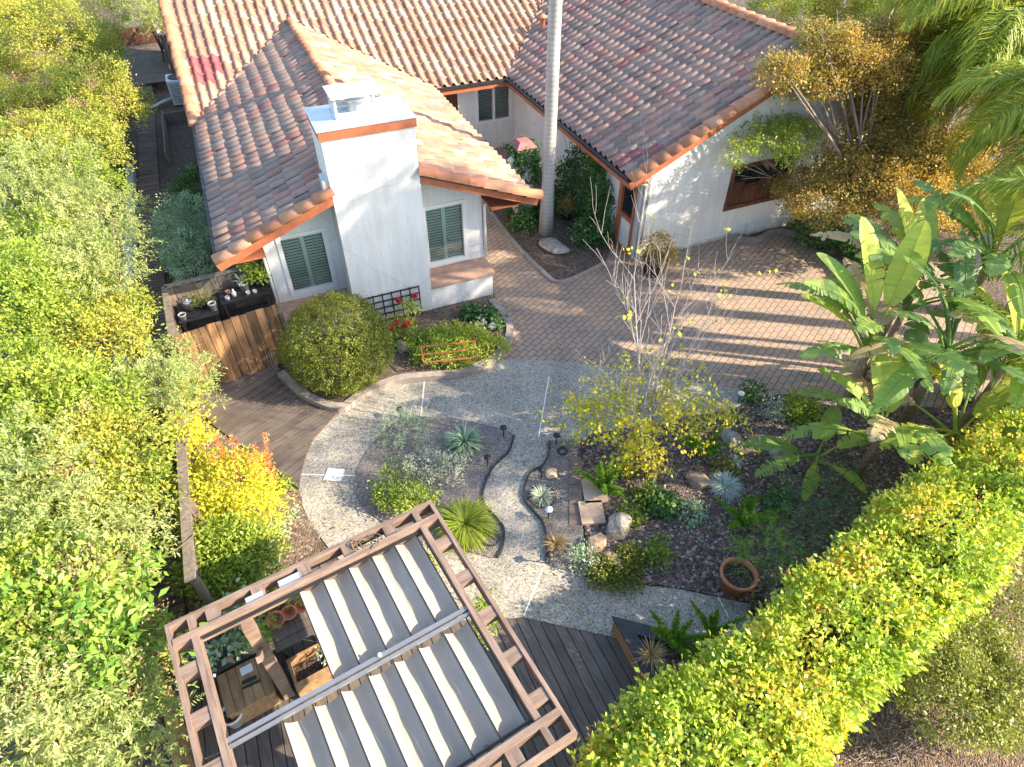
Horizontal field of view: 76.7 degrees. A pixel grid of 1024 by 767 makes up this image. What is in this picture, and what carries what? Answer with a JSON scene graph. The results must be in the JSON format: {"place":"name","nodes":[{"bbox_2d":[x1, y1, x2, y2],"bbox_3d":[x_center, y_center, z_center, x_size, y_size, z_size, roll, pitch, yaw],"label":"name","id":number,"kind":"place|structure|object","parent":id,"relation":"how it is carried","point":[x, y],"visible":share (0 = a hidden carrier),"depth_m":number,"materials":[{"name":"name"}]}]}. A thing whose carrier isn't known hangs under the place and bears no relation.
{"place":"outdoors","nodes":[
{"label":"outdoors","id":0,"kind":"place"},
{"bbox_2d":[116,43,169,85],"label":"deck","id":1,"kind":"structure","parent":0,"point":[148,66],"depth_m":28.98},
{"bbox_2d":[175,425,319,611],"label":"bare soil","id":2,"kind":"structure","parent":0,"point":[303,530],"depth_m":11.78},
{"bbox_2d":[89,324,231,442],"bbox_3d":[-6.515,0.265,12.166,3.049,2.926,2.640,29,51,27],"label":"tall shrub","id":3,"kind":"object","parent":2,"relation":"on","point":[172,363],"visible":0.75,"depth_m":11.63,"materials":[{"name":"green plant"}]},
{"bbox_2d":[172,376,215,604],"bbox_3d":[-5.690,1.833,11.653,0.210,1.310,4.990,-16,46,-16],"label":"garden fence","id":4,"kind":"object","parent":2,"relation":"on","point":[189,510],"visible":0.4,"depth_m":10.49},
{"bbox_2d":[155,357,221,482],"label":"shrub","id":5,"kind":"object","parent":4,"relation":"attached to","point":[197,433],"visible":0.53,"depth_m":12.10,"materials":[{"name":"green plant"}]},
{"bbox_2d":[164,501,294,621],"bbox_3d":[-4.625,2.934,10.623,2.079,1.570,1.958,0,43,0],"label":"nandina","id":6,"kind":"object","parent":2,"relation":"on","point":[231,561],"visible":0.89,"depth_m":10.35,"materials":[{"name":"green plant"}]},
{"bbox_2d":[161,432,300,559],"bbox_3d":[-4.969,2.068,11.334,2.548,1.453,2.280,0,43,0],"label":"nandina","id":7,"kind":"object","parent":2,"relation":"on","point":[214,472],"visible":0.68,"depth_m":11.24,"materials":[{"name":"yellow plant"}]},
{"bbox_2d":[0,0,1023,766],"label":"ground","id":8,"kind":"structure","parent":0,"point":[182,146],"depth_m":19.67,"materials":[{"name":"soil"}]},
{"bbox_2d":[0,520,85,682],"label":"tall shrub","id":9,"kind":"object","parent":8,"relation":"on","point":[15,577],"visible":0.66,"depth_m":7.74,"materials":[{"name":"green plant"}]},
{"bbox_2d":[0,233,112,368],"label":"tall shrub","id":10,"kind":"object","parent":8,"relation":"on","point":[21,298],"visible":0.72,"depth_m":11.99,"materials":[{"name":"green plant"}]},
{"bbox_2d":[0,199,122,342],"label":"tall shrub","id":11,"kind":"object","parent":8,"relation":"on","point":[45,224],"visible":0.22,"depth_m":13.87,"materials":[{"name":"green plant"}]},
{"bbox_2d":[0,116,135,249],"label":"tall shrub","id":12,"kind":"object","parent":8,"relation":"on","point":[107,173],"visible":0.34,"depth_m":16.78,"materials":[{"name":"green plant"}]},
{"bbox_2d":[0,386,139,576],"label":"tall shrub","id":13,"kind":"object","parent":8,"relation":"on","point":[54,492],"visible":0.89,"depth_m":8.77,"materials":[{"name":"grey plant"}]},
{"bbox_2d":[0,91,141,224],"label":"tall shrub","id":14,"kind":"object","parent":8,"relation":"on","point":[105,128],"visible":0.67,"depth_m":17.32,"materials":[{"name":"green plant"}]},
{"bbox_2d":[0,361,150,610],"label":"tall shrub","id":15,"kind":"object","parent":8,"relation":"on","point":[14,446],"visible":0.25,"depth_m":9.62,"materials":[{"name":"green plant"}]},
{"bbox_2d":[0,628,157,766],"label":"tall shrub","id":16,"kind":"object","parent":8,"relation":"on","point":[12,727],"visible":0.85,"depth_m":7.00,"materials":[{"name":"green plant"}]},
{"bbox_2d":[0,122,157,285],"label":"tall shrub","id":17,"kind":"object","parent":8,"relation":"on","point":[67,191],"visible":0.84,"depth_m":14.85,"materials":[{"name":"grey plant"}]},
{"bbox_2d":[0,0,159,137],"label":"tall shrub","id":18,"kind":"object","parent":8,"relation":"on","point":[21,12],"visible":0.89,"depth_m":21.20,"materials":[{"name":"yellow plant"}]},
{"bbox_2d":[0,325,162,460],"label":"tall shrub","id":19,"kind":"object","parent":8,"relation":"on","point":[84,374],"visible":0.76,"depth_m":10.47,"materials":[{"name":"green plant"}]},
{"bbox_2d":[0,203,162,356],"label":"tall shrub","id":20,"kind":"object","parent":8,"relation":"on","point":[79,241],"visible":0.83,"depth_m":13.22,"materials":[{"name":"green plant"}]},
{"bbox_2d":[0,604,170,766],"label":"tall shrub","id":21,"kind":"object","parent":8,"relation":"on","point":[109,710],"visible":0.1,"depth_m":7.67,"materials":[{"name":"green plant"}]},
{"bbox_2d":[0,518,172,731],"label":"tall shrub","id":22,"kind":"object","parent":8,"relation":"on","point":[94,584],"visible":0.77,"depth_m":7.92,"materials":[{"name":"green plant"}]},
{"bbox_2d":[53,19,129,202],"bbox_3d":[-15.640,-10.616,24.166,2.083,2.739,14.552,-17,46,-17],"label":"ivy hedge","id":23,"kind":"object","parent":8,"relation":"on","point":[120,165],"visible":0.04,"depth_m":23.97,"materials":[{"name":"green plant"}]},
{"bbox_2d":[0,392,189,545],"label":"tall shrub","id":24,"kind":"object","parent":8,"relation":"on","point":[149,467],"visible":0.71,"depth_m":9.84,"materials":[{"name":"yellow plant"}]},
{"bbox_2d":[24,281,167,413],"bbox_3d":[-7.762,-0.678,13.088,2.467,3.051,2.968,0,43,0],"label":"tall shrub","id":25,"kind":"object","parent":8,"relation":"on","point":[98,315],"visible":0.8,"depth_m":11.99,"materials":[{"name":"yellow plant"}]},
{"bbox_2d":[0,582,212,736],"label":"tall shrub","id":26,"kind":"object","parent":8,"relation":"on","point":[134,629],"visible":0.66,"depth_m":7.93,"materials":[{"name":"green plant"}]},
{"bbox_2d":[11,455,206,614],"bbox_3d":[-5.793,2.542,9.813,2.549,2.868,2.057,32,52,29],"label":"tall shrub","id":27,"kind":"object","parent":8,"relation":"on","point":[130,518],"visible":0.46,"depth_m":9.10,"materials":[{"name":"green plant"}]},
{"bbox_2d":[17,644,219,766],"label":"tall shrub","id":28,"kind":"object","parent":8,"relation":"on","point":[120,760],"visible":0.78,"depth_m":7.36,"materials":[{"name":"green plant"}]},
{"bbox_2d":[95,0,164,60],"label":"weeping tree","id":29,"kind":"object","parent":8,"relation":"on","point":[150,12],"visible":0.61,"depth_m":27.54,"materials":[{"name":"green plant"}]},
{"bbox_2d":[137,112,185,633],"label":"boardwalk","id":30,"kind":"structure","parent":8,"relation":"on","point":[148,178],"depth_m":16.81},
{"bbox_2d":[166,162,205,210],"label":"shrub","id":31,"kind":"object","parent":8,"relation":"on","point":[190,174],"visible":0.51,"depth_m":19.54,"materials":[{"name":"green plant"}]},
{"bbox_2d":[146,189,243,287],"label":"variegated shrub","id":32,"kind":"object","parent":8,"relation":"on","point":[186,253],"visible":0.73,"depth_m":16.84,"materials":[{"name":"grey plant"}]},
{"bbox_2d":[161,263,294,389],"bbox_3d":[-6.384,-1.321,14.714,2.271,1.678,1.996,-18,46,-18],"label":"potting enclosure","id":33,"kind":"object","parent":8,"relation":"on","point":[214,334],"visible":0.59,"depth_m":14.27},
{"bbox_2d":[219,281,272,345],"bbox_3d":[-6.154,-1.626,15.311,1.070,1.300,0.570,-16,46,-16],"label":"potting bench","id":34,"kind":"object","parent":8,"relation":"on","point":[263,291],"visible":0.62,"depth_m":14.94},
{"bbox_2d":[196,362,337,488],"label":"deck","id":35,"kind":"structure","parent":8,"relation":"on","point":[270,402],"depth_m":13.71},
{"bbox_2d":[283,295,505,401],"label":"bed soil","id":36,"kind":"structure","parent":8,"relation":"on","point":[427,318],"depth_m":15.23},
{"bbox_2d":[275,287,397,397],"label":"round shrub","id":37,"kind":"object","parent":36,"relation":"on","point":[305,355],"visible":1,"depth_m":13.48,"materials":[{"name":"green plant"}]},
{"bbox_2d":[385,293,424,351],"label":"rose bush","id":38,"kind":"object","parent":36,"relation":"on","point":[407,325],"visible":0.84,"depth_m":15.34,"materials":[{"name":"green plant"}]},
{"bbox_2d":[401,317,516,372],"bbox_3d":[-1.244,-0.920,14.963,2.715,0.753,1.735,0,43,0],"label":"bedding","id":39,"kind":"object","parent":36,"relation":"on","point":[486,337],"visible":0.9,"depth_m":14.88,"materials":[{"name":"green plant"}]},
{"bbox_2d":[457,300,507,330],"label":"white flowers","id":40,"kind":"object","parent":36,"relation":"on","point":[474,310],"visible":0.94,"depth_m":15.78,"materials":[{"name":"green plant"}]},
{"bbox_2d":[277,298,512,413],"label":"bed kerb","id":41,"kind":"structure","parent":8,"relation":"on","point":[350,402],"depth_m":14.46,"materials":[{"name":"concrete"}]},
{"bbox_2d":[355,416,514,557],"bbox_3d":[-1.495,1.876,12.530,3.099,0.030,3.408,0,43,0],"label":"gravel bed","id":42,"kind":"object","parent":8,"relation":"on","point":[372,461],"visible":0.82,"depth_m":12.80,"materials":[{"name":"gravel"}]},
{"bbox_2d":[343,453,468,516],"bbox_3d":[-1.825,2.050,11.831,2.382,0.985,1.105,20,47,20],"label":"euphorbia","id":43,"kind":"object","parent":42,"relation":"on","point":[395,489],"visible":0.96,"depth_m":11.87,"materials":[{"name":"green plant"}]},
{"bbox_2d":[398,445,471,491],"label":"silver plant","id":44,"kind":"object","parent":42,"relation":"on","point":[442,460],"visible":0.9,"depth_m":12.52,"materials":[{"name":"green plant"}]},
{"bbox_2d":[427,493,501,557],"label":"grass clump","id":45,"kind":"object","parent":42,"relation":"on","point":[472,525],"visible":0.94,"depth_m":11.58,"materials":[{"name":"green plant"}]},
{"bbox_2d":[443,421,485,458],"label":"agave","id":46,"kind":"object","parent":42,"relation":"on","point":[463,440],"visible":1,"depth_m":13.06,"materials":[{"name":"green plant"}]},
{"bbox_2d":[174,562,780,766],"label":"pergola deck","id":47,"kind":"structure","parent":8,"relation":"on","point":[571,660],"depth_m":9.68,"materials":[{"name":"wood"}]},
{"bbox_2d":[199,641,256,690],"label":"planter wall","id":48,"kind":"structure","parent":47,"relation":"on","point":[232,661],"depth_m":9.49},
{"bbox_2d":[183,577,266,676],"bbox_3d":[-4.132,3.680,9.466,0.972,0.853,1.398,23,48,22],"label":"planter greenery","id":49,"kind":"object","parent":48,"relation":"on","point":[231,636],"visible":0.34,"depth_m":9.46,"materials":[{"name":"green plant"}]},
{"bbox_2d":[216,656,280,723],"bbox_3d":[-3.817,4.455,9.412,0.668,0.485,0.640,-23,48,-22],"label":"table","id":50,"kind":"object","parent":47,"relation":"on","point":[251,694],"visible":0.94,"depth_m":9.24,"materials":[{"name":"brown wood"}]},
{"bbox_2d":[264,598,313,659],"bbox_3d":[-3.297,3.797,10.034,0.780,0.585,0.692,-23,48,-22],"label":"work table","id":51,"kind":"object","parent":47,"relation":"on","point":[297,628],"visible":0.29,"depth_m":9.70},
{"bbox_2d":[286,643,332,696],"bbox_3d":[-2.889,4.240,9.686,0.760,0.420,0.510,-23,48,-22],"label":"timber trough","id":52,"kind":"object","parent":47,"relation":"on","point":[309,672],"visible":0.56,"depth_m":9.61,"materials":[{"name":"brown wood"}]},
{"bbox_2d":[164,500,577,766],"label":"pergola","id":53,"kind":"object","parent":47,"relation":"on","point":[446,700],"visible":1,"depth_m":7.65,"materials":[{"name":"wood"}]},
{"bbox_2d":[157,0,942,339],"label":"house","id":54,"kind":"structure","parent":8,"relation":"on","point":[343,146],"depth_m":17.39,"materials":[{"name":"white paint"}]},
{"bbox_2d":[275,227,337,296],"bbox_3d":[-4.787,-2.868,15.110,1.120,1.600,0.215,-16,46,-16],"label":"window","id":55,"kind":"structure","parent":54,"relation":"in","point":[305,256],"depth_m":15.13,"materials":[{"name":"white"}]},
{"bbox_2d":[423,199,468,266],"bbox_3d":[-1.676,-3.758,16.085,1.120,1.670,0.215,-16,46,-16],"label":"window","id":56,"kind":"structure","parent":54,"relation":"in","point":[445,223],"depth_m":16.13,"materials":[{"name":"white"}]},
{"bbox_2d":[475,86,511,124],"bbox_3d":[-0.662,-9.840,22.439,1.360,1.480,0.215,-16,46,-16],"label":"window","id":57,"kind":"structure","parent":54,"relation":"in","point":[492,105],"depth_m":22.59,"materials":[{"name":"white"}]},
{"bbox_2d":[554,134,616,248],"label":"wall ivy","id":58,"kind":"object","parent":54,"relation":"attached to","point":[584,199],"depth_m":18.80,"materials":[{"name":"green plant"}]},
{"bbox_2d":[722,155,796,211],"bbox_3d":[6.927,-5.660,18.165,2.160,1.330,0.120,-16,46,-16],"label":"window","id":59,"kind":"structure","parent":54,"relation":"in","point":[742,191],"depth_m":18.15,"materials":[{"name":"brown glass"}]},
{"bbox_2d":[489,171,612,279],"bbox_3d":[0.890,-5.085,19.881,2.651,0.025,6.687,-16,46,-16],"label":"courtyard bed","id":60,"kind":"object","parent":8,"relation":"on","point":[581,260],"visible":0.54,"depth_m":18.53,"materials":[{"name":"soil"}]},
{"bbox_2d":[503,134,542,223],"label":"shrub","id":61,"kind":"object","parent":60,"relation":"on","point":[523,152],"depth_m":18.41,"materials":[{"name":"green plant"}]},
{"bbox_2d":[538,0,561,235],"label":"tall palm","id":62,"kind":"object","parent":60,"relation":"on","point":[546,221],"visible":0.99,"depth_m":16.78,"materials":[{"name":"grey plant"}]},
{"bbox_2d":[534,186,613,249],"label":"shrub","id":63,"kind":"object","parent":60,"relation":"on","point":[582,226],"visible":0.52,"depth_m":18.56,"materials":[{"name":"green plant"}]},
{"bbox_2d":[525,439,585,577],"bbox_3d":[0.838,2.229,12.158,1.225,0.030,3.135,0,43,0],"label":"gravel bed","id":64,"kind":"object","parent":8,"relation":"on","point":[559,519],"visible":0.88,"depth_m":12.10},
{"bbox_2d":[489,211,809,283],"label":"courtyard kerb","id":65,"kind":"structure","parent":8,"relation":"on","point":[732,237],"depth_m":18.82,"materials":[{"name":"concrete"}]},
{"bbox_2d":[566,620,867,766],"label":"clipped hedge","id":66,"kind":"object","parent":8,"relation":"on","point":[628,732],"visible":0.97,"depth_m":7.44,"materials":[{"name":"green plant"}]},
{"bbox_2d":[578,394,1021,605],"bbox_3d":[6.446,1.986,12.407,10.392,0.040,5.077,0,43,0],"label":"mulch bed","id":67,"kind":"object","parent":8,"relation":"on","point":[696,574],"visible":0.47,"depth_m":12.34,"materials":[{"name":"brown soil"}]},
{"bbox_2d":[578,479,608,525],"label":"stone slab","id":68,"kind":"structure","parent":67,"relation":"on","point":[591,510],"depth_m":12.02,"materials":[{"name":"stone"}]},
{"bbox_2d":[305,244,884,620],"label":"fallen leaves","id":69,"kind":"object","parent":67,"relation":"on","point":[626,449],"visible":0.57,"depth_m":13.03,"materials":[{"name":"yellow plant"}]},
{"bbox_2d":[573,457,624,497],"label":"foxtail fern","id":70,"kind":"object","parent":67,"relation":"on","point":[606,476],"visible":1,"depth_m":12.09,"materials":[{"name":"green plant"}]},
{"bbox_2d":[580,547,629,596],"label":"plant","id":71,"kind":"object","parent":67,"relation":"on","point":[605,574],"visible":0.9,"depth_m":10.87,"materials":[{"name":"green plant"}]},
{"bbox_2d":[537,125,777,487],"bbox_3d":[2.636,-0.867,11.102,4.258,6.004,2.791,19,47,19],"label":"yellow tree","id":72,"kind":"object","parent":67,"relation":"on","point":[646,428],"visible":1,"depth_m":11.83,"materials":[{"name":"grey plant"}]},
{"bbox_2d":[633,477,682,527],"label":"plant","id":73,"kind":"object","parent":67,"relation":"on","point":[664,511],"visible":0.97,"depth_m":11.82,"materials":[{"name":"green plant"}]},
{"bbox_2d":[719,557,758,597],"bbox_3d":[3.711,3.259,10.707,0.615,0.440,0.615,0,43,0],"label":"plant pot","id":74,"kind":"object","parent":67,"relation":"on","point":[731,586],"visible":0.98,"depth_m":10.60,"materials":[{"name":"ceramic"}]},
{"bbox_2d":[710,505,817,607],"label":"pot fern","id":75,"kind":"object","parent":74,"relation":"in","point":[748,549],"visible":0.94,"depth_m":10.68,"materials":[{"name":"green plant"}]},
{"bbox_2d":[712,494,793,528],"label":"foxtail fern","id":76,"kind":"object","parent":67,"relation":"on","point":[740,514],"visible":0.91,"depth_m":11.59,"materials":[{"name":"green plant"}]},
{"bbox_2d":[770,386,826,425],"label":"plant","id":77,"kind":"object","parent":67,"relation":"on","point":[800,405],"visible":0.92,"depth_m":13.61,"materials":[{"name":"green plant"}]},
{"bbox_2d":[742,405,871,500],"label":"paddle plant","id":78,"kind":"object","parent":67,"relation":"on","point":[832,414],"visible":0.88,"depth_m":12.27,"materials":[{"name":"green plant"}]},
{"bbox_2d":[740,448,882,593],"bbox_3d":[5.080,2.285,11.232,3.630,1.399,1.898,-29,51,-27],"label":"shade fern","id":79,"kind":"object","parent":67,"relation":"on","point":[822,517],"visible":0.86,"depth_m":11.16,"materials":[{"name":"green plant"}]},
{"bbox_2d":[780,346,953,478],"bbox_3d":[6.129,0.783,11.789,2.155,2.647,3.218,0,43,0],"label":"paddle plant","id":80,"kind":"object","parent":67,"relation":"on","point":[880,428],"visible":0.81,"depth_m":11.48,"materials":[{"name":"green plant"}]},
{"bbox_2d":[775,216,977,440],"bbox_3d":[5.857,-0.537,11.844,2.382,4.488,3.814,0,43,0],"label":"paddle plant","id":81,"kind":"object","parent":67,"relation":"on","point":[903,275],"visible":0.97,"depth_m":11.05,"materials":[{"name":"green plant"}]},
{"bbox_2d":[810,188,1016,403],"bbox_3d":[6.951,-1.090,12.388,2.147,4.550,3.795,-7,44,-7],"label":"paddle plant","id":82,"kind":"object","parent":67,"relation":"on","point":[996,324],"visible":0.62,"depth_m":11.61,"materials":[{"name":"green plant"}]},
{"bbox_2d":[847,230,1023,446],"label":"paddle plant","id":83,"kind":"object","parent":67,"relation":"on","point":[898,390],"visible":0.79,"depth_m":10.99,"materials":[{"name":"green plant"}]},
{"bbox_2d":[855,346,1023,484],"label":"paddle plant","id":84,"kind":"object","parent":67,"relation":"on","point":[984,403],"visible":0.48,"depth_m":11.56,"materials":[{"name":"green plant"}]},
{"bbox_2d":[926,263,1023,446],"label":"paddle plant","id":85,"kind":"object","parent":67,"relation":"on","point":[1016,388],"visible":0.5,"depth_m":11.31,"materials":[{"name":"green plant"}]},
{"bbox_2d":[941,295,1023,427],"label":"plant","id":86,"kind":"object","parent":67,"relation":"on","point":[982,378],"visible":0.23,"depth_m":11.67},
{"bbox_2d":[738,212,862,259],"bbox_3d":[9.110,-4.192,18.913,5.162,0.050,2.330,-15,45,-15],"label":"wall bed","id":87,"kind":"object","parent":8,"relation":"on","point":[839,252],"visible":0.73,"depth_m":19.01,"materials":[{"name":"soil"}]},
{"bbox_2d":[717,107,833,213],"bbox_3d":[7.174,-5.389,17.467,4.910,3.854,2.091,-17,46,-17],"label":"green tree","id":88,"kind":"object","parent":87,"relation":"on","point":[789,147],"visible":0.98,"depth_m":16.31,"materials":[{"name":"green plant"}]},
{"bbox_2d":[785,209,887,272],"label":"shrub","id":89,"kind":"object","parent":87,"relation":"on","point":[850,253],"visible":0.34,"depth_m":18.34,"materials":[{"name":"green plant"}]},
{"bbox_2d":[771,0,884,35],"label":"tree","id":90,"kind":"object","parent":8,"relation":"on","point":[829,6],"visible":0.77,"depth_m":27.90,"materials":[{"name":"green plant"}]},
{"bbox_2d":[687,395,1023,766],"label":"clipped hedge","id":91,"kind":"object","parent":8,"relation":"on","point":[994,538],"visible":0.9,"depth_m":8.84,"materials":[{"name":"green plant"}]},
{"bbox_2d":[876,0,1023,235],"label":"feather palm","id":92,"kind":"object","parent":8,"relation":"on","point":[993,32],"visible":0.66,"depth_m":15.12,"materials":[{"name":"green plant"}]},
{"bbox_2d":[913,96,1023,240],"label":"tree","id":93,"kind":"object","parent":8,"relation":"on","point":[957,232],"visible":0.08,"depth_m":18.31,"materials":[{"name":"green plant"}]},
{"bbox_2d":[299,359,791,679],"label":"garden path","id":94,"kind":"structure","parent":0,"point":[509,572],"depth_m":12.57,"materials":[{"name":"gravel"}]},
{"bbox_2d":[612,616,709,682],"bbox_3d":[2.223,4.075,9.905,1.544,0.420,1.560,-33,52,-30],"label":"raised planter","id":95,"kind":"object","parent":94,"relation":"on","point":[628,634],"visible":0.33,"depth_m":9.82,"materials":[{"name":"grey wood"}]},
{"bbox_2d":[649,609,702,664],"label":"foxtail fern","id":96,"kind":"object","parent":95,"relation":"in","point":[673,637],"visible":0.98,"depth_m":9.64,"materials":[{"name":"green plant"}]},
{"bbox_2d":[481,147,1020,406],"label":"patio","id":97,"kind":"structure","parent":0,"point":[776,325],"depth_m":16.37,"materials":[{"name":"brick"}]},
{"bbox_2d":[642,251,668,277],"bbox_3d":[3.856,-3.210,17.550,0.721,0.500,0.721,0,43,0],"label":"plant pot","id":98,"kind":"object","parent":97,"relation":"on","point":[652,274],"visible":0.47,"depth_m":17.38,"materials":[{"name":"ceramic"}]},
{"bbox_2d":[632,224,681,269],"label":"potted shrub","id":99,"kind":"object","parent":98,"relation":"in","point":[653,255],"visible":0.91,"depth_m":17.06,"materials":[{"name":"plant"}]},
{"bbox_2d":[747,2,1000,233],"bbox_3d":[9.174,-5.729,16.250,6.851,6.029,4.909,-25,49,-24],"label":"bronze tree","id":100,"kind":"object","parent":97,"relation":"on","point":[869,171],"visible":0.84,"depth_m":16.21,"materials":[{"name":"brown plant"}]},
{"bbox_2d":[907,165,1023,387],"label":"paddle plant","id":101,"kind":"object","parent":97,"relation":"on","point":[1003,213],"visible":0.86,"depth_m":11.91,"materials":[{"name":"green plant"}]},
{"bbox_2d":[930,55,1023,312],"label":"feather palm","id":102,"kind":"object","parent":97,"relation":"on","point":[988,132],"visible":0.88,"depth_m":13.32,"materials":[{"name":"green plant"}]},
{"bbox_2d":[937,164,1023,402],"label":"feather palm","id":103,"kind":"object","parent":97,"relation":"on","point":[975,188],"visible":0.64,"depth_m":11.54,"materials":[{"name":"green plant"}]},
{"bbox_2d":[780,476,1023,766],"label":"dry ground","id":104,"kind":"structure","parent":0,"point":[947,757],"depth_m":9.20,"materials":[{"name":"brown soil"}]},
{"bbox_2d":[842,676,935,766],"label":"dead brush","id":105,"kind":"object","parent":104,"relation":"on","point":[894,753],"visible":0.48,"depth_m":9.11,"materials":[{"name":"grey plant"}]},
{"bbox_2d":[874,589,1023,764],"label":"shrub","id":106,"kind":"object","parent":104,"relation":"on","point":[967,663],"visible":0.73,"depth_m":8.66,"materials":[{"name":"green plant"}]},
{"bbox_2d":[926,561,1023,652],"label":"shrub","id":107,"kind":"object","parent":104,"relation":"on","point":[1016,605],"visible":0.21,"depth_m":10.03,"materials":[{"name":"green plant"}]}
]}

